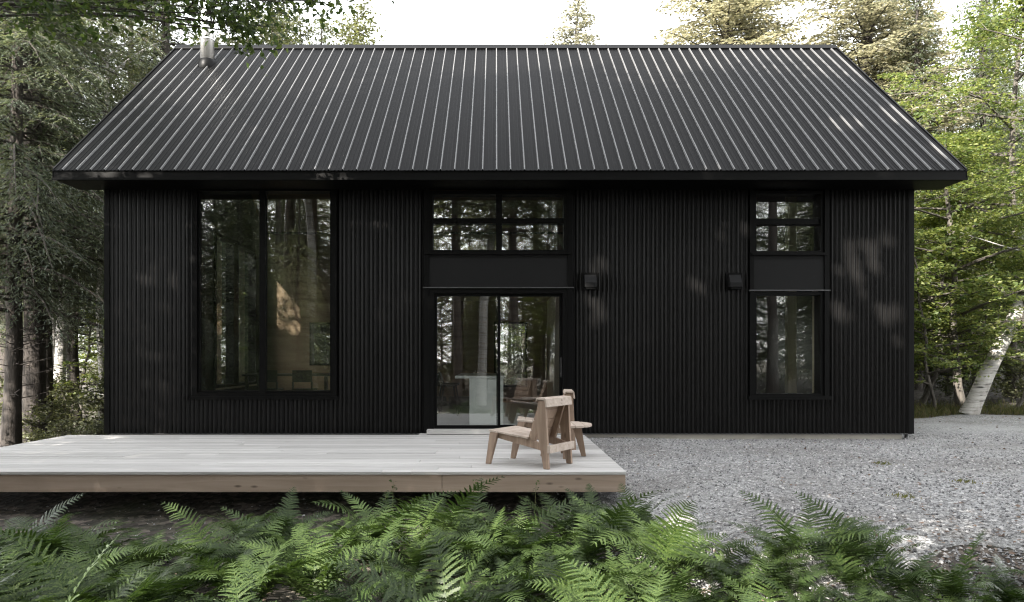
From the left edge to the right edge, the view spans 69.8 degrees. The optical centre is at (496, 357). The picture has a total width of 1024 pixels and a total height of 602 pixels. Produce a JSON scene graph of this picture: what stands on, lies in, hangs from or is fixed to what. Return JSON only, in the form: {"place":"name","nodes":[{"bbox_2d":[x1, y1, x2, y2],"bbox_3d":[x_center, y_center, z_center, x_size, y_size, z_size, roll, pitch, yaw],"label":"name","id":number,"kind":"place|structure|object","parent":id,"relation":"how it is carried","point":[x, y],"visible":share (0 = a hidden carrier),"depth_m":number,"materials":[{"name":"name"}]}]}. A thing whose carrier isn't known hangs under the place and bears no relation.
{"place":"outdoors","nodes":[
{"label":"outdoors","id":0,"kind":"place"},
{"bbox_2d":[455,373,503,424],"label":"kitchen island","id":1,"kind":"structure","parent":0,"point":[482,398],"depth_m":11.95,"materials":[{"name":"white laminate"}]},
{"bbox_2d":[0,360,1023,601],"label":"forest floor","id":2,"kind":"structure","parent":0,"point":[92,508],"depth_m":7.64,"materials":[{"name":"brown soil"}]},
{"bbox_2d":[0,395,77,442],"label":"shrub","id":3,"kind":"object","parent":2,"relation":"on","point":[43,414],"visible":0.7,"depth_m":15.46,"materials":[{"name":"green plant"}]},
{"bbox_2d":[0,494,82,563],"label":"fern","id":4,"kind":"object","parent":2,"relation":"on","point":[3,544],"visible":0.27,"depth_m":6.01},
{"bbox_2d":[0,0,114,446],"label":"hemlock tree","id":5,"kind":"object","parent":2,"relation":"on","point":[13,298],"visible":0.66,"depth_m":14.93,"materials":[{"name":"green plant"}]},
{"bbox_2d":[1,513,119,566],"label":"fern","id":6,"kind":"object","parent":2,"relation":"on","point":[52,547],"visible":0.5,"depth_m":5.53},
{"bbox_2d":[0,18,126,425],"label":"hemlock tree","id":7,"kind":"object","parent":2,"relation":"on","point":[73,356],"visible":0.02,"depth_m":20.89,"materials":[{"name":"green plant"}]},
{"bbox_2d":[0,2,135,428],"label":"hemlock tree","id":8,"kind":"object","parent":2,"relation":"on","point":[49,373],"visible":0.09,"depth_m":17.24,"materials":[{"name":"green plant"}]},
{"bbox_2d":[2,522,136,565],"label":"fern","id":9,"kind":"object","parent":2,"relation":"on","point":[38,538],"visible":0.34,"depth_m":5.80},
{"bbox_2d":[0,545,139,592],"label":"fern","id":10,"kind":"object","parent":2,"relation":"on","point":[114,554],"visible":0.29,"depth_m":5.22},
{"bbox_2d":[0,550,141,601],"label":"fern","id":11,"kind":"object","parent":2,"relation":"on","point":[4,597],"visible":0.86,"depth_m":4.41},
{"bbox_2d":[47,379,98,435],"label":"shrub","id":12,"kind":"object","parent":2,"relation":"on","point":[65,392],"visible":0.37,"depth_m":17.46,"materials":[{"name":"green plant"}]},
{"bbox_2d":[57,296,103,419],"bbox_3d":[-11.784,0.004,20.984,2.991,4.194,3.167,0,0,-29],"label":"sapling","id":13,"kind":"object","parent":2,"relation":"on","point":[83,375],"visible":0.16,"depth_m":20.91,"materials":[{"name":"green plant"}]},
{"bbox_2d":[59,374,110,434],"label":"shrub","id":14,"kind":"object","parent":2,"relation":"on","point":[93,402],"visible":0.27,"depth_m":16.89,"materials":[{"name":"green plant"}]},
{"bbox_2d":[0,527,176,601],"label":"fern","id":15,"kind":"object","parent":2,"relation":"on","point":[59,584],"visible":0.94,"depth_m":4.43,"materials":[{"name":"plant"}]},
{"bbox_2d":[0,0,177,421],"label":"birch tree","id":16,"kind":"object","parent":2,"relation":"on","point":[61,359],"visible":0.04,"depth_m":19.96,"materials":[{"name":"green plant"}]},
{"bbox_2d":[43,1,165,433],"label":"young tree","id":17,"kind":"object","parent":2,"relation":"on","point":[100,362],"visible":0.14,"depth_m":18.39,"materials":[{"name":"green plant"}]},
{"bbox_2d":[0,0,247,442],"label":"hemlock tree","id":18,"kind":"object","parent":2,"relation":"on","point":[37,352],"visible":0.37,"depth_m":15.86,"materials":[{"name":"green plant"}]},
{"bbox_2d":[60,526,197,571],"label":"fern","id":19,"kind":"object","parent":2,"relation":"on","point":[91,540],"visible":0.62,"depth_m":5.62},
{"bbox_2d":[99,527,195,570],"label":"fern","id":20,"kind":"object","parent":2,"relation":"on","point":[148,542],"visible":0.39,"depth_m":5.95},
{"bbox_2d":[49,0,247,333],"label":"hemlock tree","id":21,"kind":"object","parent":2,"relation":"on","point":[165,46],"visible":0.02,"depth_m":20.33,"materials":[{"name":"green plant"}]},
{"bbox_2d":[69,559,231,601],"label":"fern","id":22,"kind":"object","parent":2,"relation":"on","point":[159,588],"visible":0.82,"depth_m":4.58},
{"bbox_2d":[111,550,237,601],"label":"fern","id":23,"kind":"object","parent":2,"relation":"on","point":[188,581],"visible":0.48,"depth_m":4.91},
{"bbox_2d":[0,0,394,75],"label":"maple tree","id":24,"kind":"object","parent":2,"relation":"on","point":[229,11],"visible":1,"depth_m":8.15,"materials":[{"name":"green plant"}]},
{"bbox_2d":[143,501,264,564],"bbox_3d":[-2.352,1.446,5.755,0.906,0.542,0.883,0,0,42],"label":"fern","id":25,"kind":"object","parent":2,"relation":"on","point":[195,529],"visible":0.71,"depth_m":5.86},
{"bbox_2d":[188,33,247,383],"bbox_3d":[-9.878,-4.530,25.923,5.722,13.256,5.450,0,0,-24],"label":"leafy tree","id":26,"kind":"object","parent":2,"relation":"on","point":[223,314],"visible":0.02,"depth_m":25.85,"materials":[{"name":"green plant"}]},
{"bbox_2d":[172,537,275,589],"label":"fern","id":27,"kind":"object","parent":2,"relation":"on","point":[249,551],"visible":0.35,"depth_m":5.47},
{"bbox_2d":[213,554,266,601],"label":"fern","id":28,"kind":"object","parent":2,"relation":"on","point":[244,595],"visible":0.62,"depth_m":4.68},
{"bbox_2d":[189,510,299,565],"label":"fern","id":29,"kind":"object","parent":2,"relation":"on","point":[210,545],"visible":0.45,"depth_m":5.91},
{"bbox_2d":[169,528,326,601],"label":"fern","id":30,"kind":"object","parent":2,"relation":"on","point":[270,584],"visible":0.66,"depth_m":4.94,"materials":[{"name":"plant"}]},
{"bbox_2d":[215,3,302,317],"bbox_3d":[-7.782,-4.887,24.029,5.886,13.634,5.606,0,0,39],"label":"leafy tree","id":31,"kind":"object","parent":2,"relation":"on","point":[277,34],"visible":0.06,"depth_m":23.68,"materials":[{"name":"green plant"}]},
{"bbox_2d":[217,562,332,601],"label":"fern","id":32,"kind":"object","parent":2,"relation":"on","point":[237,591],"visible":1,"depth_m":4.48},
{"bbox_2d":[211,506,356,553],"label":"fern","id":33,"kind":"object","parent":2,"relation":"on","point":[284,529],"visible":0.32,"depth_m":6.23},
{"bbox_2d":[235,486,333,534],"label":"fern","id":34,"kind":"object","parent":2,"relation":"on","point":[288,511],"visible":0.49,"depth_m":6.76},
{"bbox_2d":[240,8,333,381],"bbox_3d":[-5.465,-4.349,22.734,5.236,12.664,4.868,0,0,37],"label":"hemlock tree","id":35,"kind":"object","parent":2,"relation":"on","point":[319,330],"visible":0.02,"depth_m":22.28,"materials":[{"name":"green plant"}]},
{"bbox_2d":[227,518,361,569],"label":"fern","id":36,"kind":"object","parent":2,"relation":"on","point":[302,530],"visible":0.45,"depth_m":5.86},
{"bbox_2d":[245,498,409,601],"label":"fern","id":37,"kind":"object","parent":2,"relation":"on","point":[295,581],"visible":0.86,"depth_m":5.12,"materials":[{"name":"plant"}]},
{"bbox_2d":[240,527,415,593],"bbox_3d":[-1.216,1.489,5.347,0.887,0.490,0.942,0,0,29],"label":"fern","id":38,"kind":"object","parent":2,"relation":"on","point":[333,551],"visible":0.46,"depth_m":5.41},
{"bbox_2d":[292,569,399,601],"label":"fern","id":39,"kind":"object","parent":2,"relation":"on","point":[330,598],"visible":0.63,"depth_m":4.84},
{"bbox_2d":[306,0,385,43],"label":"leafy tree","id":40,"kind":"object","parent":2,"relation":"on","point":[356,27],"visible":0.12,"depth_m":24.17,"materials":[{"name":"green plant"}]},
{"bbox_2d":[328,515,428,574],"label":"fern","id":41,"kind":"object","parent":2,"relation":"on","point":[365,559],"visible":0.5,"depth_m":5.95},
{"bbox_2d":[310,490,456,538],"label":"fern","id":42,"kind":"object","parent":2,"relation":"on","point":[365,512],"visible":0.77,"depth_m":6.60,"materials":[{"name":"plant"}]},
{"bbox_2d":[357,528,449,566],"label":"fern","id":43,"kind":"object","parent":2,"relation":"on","point":[412,553],"visible":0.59,"depth_m":5.96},
{"bbox_2d":[345,560,470,601],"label":"fern","id":44,"kind":"object","parent":2,"relation":"on","point":[398,580],"visible":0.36,"depth_m":5.01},
{"bbox_2d":[358,498,458,547],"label":"fern","id":45,"kind":"object","parent":2,"relation":"on","point":[421,531],"visible":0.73,"depth_m":6.43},
{"bbox_2d":[365,533,459,572],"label":"fern","id":46,"kind":"object","parent":2,"relation":"on","point":[394,559],"visible":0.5,"depth_m":5.65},
{"bbox_2d":[328,581,496,601],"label":"fern","id":47,"kind":"object","parent":2,"relation":"on","point":[433,598],"visible":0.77,"depth_m":4.42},
{"bbox_2d":[321,524,525,601],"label":"fern","id":48,"kind":"object","parent":2,"relation":"on","point":[408,596],"visible":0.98,"depth_m":4.63,"materials":[{"name":"plant"}]},
{"bbox_2d":[385,476,504,535],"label":"fern","id":49,"kind":"object","parent":2,"relation":"on","point":[454,509],"visible":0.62,"depth_m":6.56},
{"bbox_2d":[404,517,507,570],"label":"fern","id":50,"kind":"object","parent":2,"relation":"on","point":[457,546],"visible":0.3,"depth_m":6.08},
{"bbox_2d":[431,508,532,563],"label":"fern","id":51,"kind":"object","parent":2,"relation":"on","point":[492,534],"visible":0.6,"depth_m":6.14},
{"bbox_2d":[428,556,551,601],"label":"fern","id":52,"kind":"object","parent":2,"relation":"on","point":[516,588],"visible":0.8,"depth_m":4.80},
{"bbox_2d":[443,530,554,576],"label":"fern","id":53,"kind":"object","parent":2,"relation":"on","point":[483,566],"visible":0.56,"depth_m":5.70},
{"bbox_2d":[439,513,576,561],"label":"fern","id":54,"kind":"object","parent":2,"relation":"on","point":[502,552],"visible":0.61,"depth_m":5.92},
{"bbox_2d":[52,2,967,438],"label":"house","id":55,"kind":"structure","parent":2,"relation":"on","point":[406,222],"depth_m":11.11,"materials":[{"name":"black"}]},
{"bbox_2d":[214,232,256,389],"bbox_3d":[-5.730,-0.945,16.215,0.280,3.210,2.670,0,0,0],"label":"window","id":56,"kind":"structure","parent":55,"relation":"in","point":[232,246],"depth_m":15.95,"materials":[{"name":"black metal"}]},
{"bbox_2d":[189,189,338,399],"bbox_3d":[-3.498,-0.957,11.192,2.241,3.187,0.315,0,0,0],"label":"window","id":57,"kind":"structure","parent":55,"relation":"in","point":[199,392],"depth_m":11.08,"materials":[{"name":"black metal"}]},
{"bbox_2d":[427,288,567,433],"bbox_3d":[0.032,0.046,11.095,2.126,2.183,0.430,0,0,0],"label":"door","id":58,"kind":"structure","parent":55,"relation":"in","point":[562,293],"depth_m":11.08,"materials":[{"name":"black metal"}]},
{"bbox_2d":[425,190,571,254],"bbox_3d":[0.032,-2.035,11.166,2.206,0.970,0.247,0,0,0],"label":"window","id":59,"kind":"structure","parent":55,"relation":"in","point":[498,221],"depth_m":11.08,"materials":[{"name":"black metal"}]},
{"bbox_2d":[751,191,827,254],"bbox_3d":[4.421,-2.031,11.177,1.147,0.978,0.285,0,0,0],"label":"window","id":60,"kind":"structure","parent":55,"relation":"in","point":[818,221],"depth_m":11.12,"materials":[{"name":"black metal"}]},
{"bbox_2d":[748,291,831,399],"bbox_3d":[4.421,-0.207,11.205,1.247,1.687,0.370,0,0,0],"label":"window","id":61,"kind":"structure","parent":55,"relation":"in","point":[817,393],"depth_m":11.10,"materials":[{"name":"black metal"}]},
{"bbox_2d":[500,324,524,384],"bbox_3d":[0.424,-2.159,22.460,5.538,6.853,5.348,0,0,-33],"label":"maple tree","id":62,"kind":"object","parent":2,"relation":"on","point":[521,342],"visible":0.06,"depth_m":22.38,"materials":[{"name":"green plant"}]},
{"bbox_2d":[500,324,524,384],"bbox_3d":[1.599,-3.852,23.787,4.712,11.398,4.381,0,0,0],"label":"hemlock tree","id":63,"kind":"object","parent":2,"relation":"on","point":[518,369],"visible":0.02,"depth_m":23.38,"materials":[{"name":"green plant"}]},
{"bbox_2d":[445,496,586,547],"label":"fern","id":64,"kind":"object","parent":2,"relation":"on","point":[519,523],"visible":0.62,"depth_m":6.37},
{"bbox_2d":[14,414,1023,601],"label":"gravel yard","id":65,"kind":"structure","parent":2,"relation":"on","point":[948,425],"depth_m":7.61,"materials":[{"name":"gravel"}]},
{"bbox_2d":[0,433,625,491],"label":"deck","id":66,"kind":"structure","parent":65,"relation":"on","point":[423,462],"depth_m":7.79,"materials":[{"name":"wood"}]},
{"bbox_2d":[486,395,573,469],"bbox_3d":[0.364,0.781,7.912,0.797,0.730,0.560,0,0,34],"label":"plywood chair","id":67,"kind":"object","parent":66,"relation":"on","point":[548,421],"visible":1,"depth_m":7.82,"materials":[{"name":"wood"}]},
{"bbox_2d":[655,538,759,583],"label":"fern","id":68,"kind":"object","parent":65,"relation":"on","point":[720,554],"visible":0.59,"depth_m":5.04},
{"bbox_2d":[733,543,816,570],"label":"fern","id":69,"kind":"object","parent":65,"relation":"on","point":[785,560],"visible":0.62,"depth_m":4.90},
{"bbox_2d":[724,520,828,557],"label":"fern","id":70,"kind":"object","parent":65,"relation":"on","point":[769,544],"visible":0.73,"depth_m":5.11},
{"bbox_2d":[738,490,901,557],"bbox_3d":[2.090,1.157,4.875,0.862,0.475,0.815,0,0,12],"label":"fern","id":71,"kind":"object","parent":65,"relation":"on","point":[794,538],"visible":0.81,"depth_m":4.99,"materials":[{"name":"plant"}]},
{"bbox_2d":[794,491,917,569],"bbox_3d":[2.235,1.161,4.767,0.752,0.464,0.772,0,0,-16],"label":"fern","id":72,"kind":"object","parent":65,"relation":"on","point":[852,550],"visible":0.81,"depth_m":4.80,"materials":[{"name":"plant"}]},
{"bbox_2d":[788,524,927,593],"bbox_3d":[2.187,1.270,4.566,0.656,0.402,0.896,0,0,-36],"label":"fern","id":73,"kind":"object","parent":65,"relation":"on","point":[840,566],"visible":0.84,"depth_m":4.60,"materials":[{"name":"plant"}]},
{"bbox_2d":[488,525,584,564],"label":"fern","id":74,"kind":"object","parent":2,"relation":"on","point":[567,537],"visible":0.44,"depth_m":5.95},
{"bbox_2d":[89,414,1023,601],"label":"fallen leaves","id":75,"kind":"object","parent":2,"relation":"on","point":[1007,560],"visible":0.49,"depth_m":5.45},
{"bbox_2d":[498,524,628,563],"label":"fern","id":76,"kind":"object","parent":2,"relation":"on","point":[564,548],"visible":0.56,"depth_m":5.90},
{"bbox_2d":[486,544,648,601],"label":"fern","id":77,"kind":"object","parent":2,"relation":"on","point":[562,575],"visible":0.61,"depth_m":4.84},
{"bbox_2d":[544,0,605,43],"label":"conifer tree","id":78,"kind":"object","parent":2,"relation":"on","point":[582,38],"visible":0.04,"depth_m":27.76,"materials":[{"name":"green plant"}]},
{"bbox_2d":[539,490,660,552],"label":"fern","id":79,"kind":"object","parent":2,"relation":"on","point":[626,516],"visible":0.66,"depth_m":5.93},
{"bbox_2d":[522,567,681,601],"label":"fern","id":80,"kind":"object","parent":2,"relation":"on","point":[592,590],"visible":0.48,"depth_m":4.58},
{"bbox_2d":[552,513,653,575],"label":"fern","id":81,"kind":"object","parent":2,"relation":"on","point":[590,556],"visible":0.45,"depth_m":5.72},
{"bbox_2d":[545,555,670,601],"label":"fern","id":82,"kind":"object","parent":2,"relation":"on","point":[601,590],"visible":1,"depth_m":4.18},
{"bbox_2d":[578,545,683,600],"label":"fern","id":83,"kind":"object","parent":2,"relation":"on","point":[617,565],"visible":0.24,"depth_m":5.15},
{"bbox_2d":[572,496,715,562],"bbox_3d":[1.147,1.415,5.850,1.240,0.478,1.042,5,4,-20],"label":"fern","id":84,"kind":"object","parent":2,"relation":"on","point":[602,526],"visible":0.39,"depth_m":5.88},
{"bbox_2d":[592,559,706,601],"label":"fern","id":85,"kind":"object","parent":2,"relation":"on","point":[632,583],"visible":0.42,"depth_m":4.85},
{"bbox_2d":[610,536,715,601],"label":"fern","id":86,"kind":"object","parent":2,"relation":"on","point":[685,576],"visible":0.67,"depth_m":5.00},
{"bbox_2d":[607,562,749,601],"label":"fern","id":87,"kind":"object","parent":2,"relation":"on","point":[652,581],"visible":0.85,"depth_m":4.57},
{"bbox_2d":[592,500,767,580],"bbox_3d":[1.296,1.262,5.121,1.144,0.746,1.109,0,0,15],"label":"fern","id":88,"kind":"object","parent":2,"relation":"on","point":[653,545],"visible":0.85,"depth_m":5.07,"materials":[{"name":"plant"}]},
{"bbox_2d":[675,580,765,601],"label":"fern","id":89,"kind":"object","parent":2,"relation":"on","point":[729,598],"visible":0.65,"depth_m":4.57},
{"bbox_2d":[653,0,807,43],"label":"conifer tree","id":90,"kind":"object","parent":2,"relation":"on","point":[729,21],"visible":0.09,"depth_m":22.94,"materials":[{"name":"green plant"}]},
{"bbox_2d":[664,544,810,600],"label":"fern","id":91,"kind":"object","parent":2,"relation":"on","point":[742,580],"visible":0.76,"depth_m":4.81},
{"bbox_2d":[716,551,852,601],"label":"fern","id":92,"kind":"object","parent":2,"relation":"on","point":[768,593],"visible":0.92,"depth_m":4.44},
{"bbox_2d":[747,555,837,591],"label":"fern","id":93,"kind":"object","parent":2,"relation":"on","point":[793,583],"visible":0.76,"depth_m":4.64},
{"bbox_2d":[747,566,848,601],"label":"fern","id":94,"kind":"object","parent":2,"relation":"on","point":[817,597],"visible":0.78,"depth_m":4.42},
{"bbox_2d":[803,573,895,601],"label":"fern","id":95,"kind":"object","parent":2,"relation":"on","point":[855,589],"visible":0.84,"depth_m":4.35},
{"bbox_2d":[847,580,940,601],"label":"fern","id":96,"kind":"object","parent":2,"relation":"on","point":[922,597],"visible":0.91,"depth_m":4.29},
{"bbox_2d":[791,0,1007,297],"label":"conifer tree","id":97,"kind":"object","parent":2,"relation":"on","point":[868,16],"visible":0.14,"depth_m":21.89,"materials":[{"name":"green plant"}]},
{"bbox_2d":[848,533,979,595],"bbox_3d":[2.457,1.306,4.410,0.594,0.323,0.806,0,0,7],"label":"fern","id":98,"kind":"object","parent":2,"relation":"on","point":[897,582],"visible":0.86,"depth_m":4.49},
{"bbox_2d":[869,0,1023,387],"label":"conifer tree","id":99,"kind":"object","parent":2,"relation":"on","point":[946,55],"visible":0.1,"depth_m":21.06,"materials":[{"name":"green plant"}]},
{"bbox_2d":[877,0,1023,396],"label":"maple tree","id":100,"kind":"object","parent":2,"relation":"on","point":[1018,74],"visible":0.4,"depth_m":17.46,"materials":[{"name":"green plant"}]},
{"bbox_2d":[884,0,1017,389],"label":"hemlock tree","id":101,"kind":"object","parent":2,"relation":"on","point":[916,56],"visible":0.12,"depth_m":20.89,"materials":[{"name":"green plant"}]},
{"bbox_2d":[890,528,1022,601],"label":"fern","id":102,"kind":"object","parent":2,"relation":"on","point":[950,586],"visible":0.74,"depth_m":4.37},
{"bbox_2d":[914,257,1003,409],"bbox_3d":[9.144,-0.457,15.468,2.558,3.387,2.416,0,0,30],"label":"sapling","id":103,"kind":"object","parent":2,"relation":"on","point":[927,320],"visible":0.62,"depth_m":15.37,"materials":[{"name":"green plant"}]},
{"bbox_2d":[912,0,1023,294],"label":"maple tree","id":104,"kind":"object","parent":2,"relation":"on","point":[1003,18],"visible":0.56,"depth_m":16.37,"materials":[{"name":"green plant"}]},
{"bbox_2d":[914,127,1023,408],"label":"maple tree","id":105,"kind":"object","parent":2,"relation":"on","point":[966,157],"visible":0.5,"depth_m":15.57,"materials":[{"name":"green plant"}]},
{"bbox_2d":[914,220,1023,406],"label":"sapling","id":106,"kind":"object","parent":2,"relation":"on","point":[950,229],"visible":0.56,"depth_m":15.95,"materials":[{"name":"green plant"}]},
{"bbox_2d":[914,195,1023,399],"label":"maple tree","id":107,"kind":"object","parent":2,"relation":"on","point":[927,221],"visible":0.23,"depth_m":16.93,"materials":[{"name":"green plant"}]},
{"bbox_2d":[914,394,1023,418],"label":"grass verge","id":108,"kind":"object","parent":2,"relation":"on","point":[946,409],"depth_m":15.22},
{"bbox_2d":[914,214,1023,395],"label":"maple tree","id":109,"kind":"object","parent":2,"relation":"on","point":[923,340],"visible":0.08,"depth_m":18.18,"materials":[{"name":"green plant"}]},
{"bbox_2d":[915,126,1023,367],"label":"maple tree","id":110,"kind":"object","parent":2,"relation":"on","point":[995,158],"visible":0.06,"depth_m":20.08,"materials":[{"name":"green plant"}]},
{"bbox_2d":[930,0,1023,388],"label":"hemlock tree","id":111,"kind":"object","parent":2,"relation":"on","point":[983,120],"visible":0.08,"depth_m":21.74,"materials":[{"name":"green plant"}]},
{"bbox_2d":[932,139,1023,414],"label":"birch tree","id":112,"kind":"object","parent":2,"relation":"on","point":[973,403],"visible":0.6,"depth_m":15.14,"materials":[{"name":"green plant"}]},
{"bbox_2d":[939,554,1023,601],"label":"fern","id":113,"kind":"object","parent":2,"relation":"on","point":[1011,591],"visible":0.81,"depth_m":4.37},
{"bbox_2d":[958,250,1023,408],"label":"sapling","id":114,"kind":"object","parent":2,"relation":"on","point":[1009,275],"visible":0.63,"depth_m":15.13,"materials":[{"name":"green plant"}]},
{"bbox_2d":[984,351,1023,401],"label":"shrub","id":115,"kind":"object","parent":2,"relation":"on","point":[1015,386],"visible":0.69,"depth_m":16.34,"materials":[{"name":"green plant"}]},
{"bbox_2d":[0,0,1023,361],"label":"sky","id":116,"kind":"structure","parent":0,"point":[404,21],"materials":[{"name":"white"}]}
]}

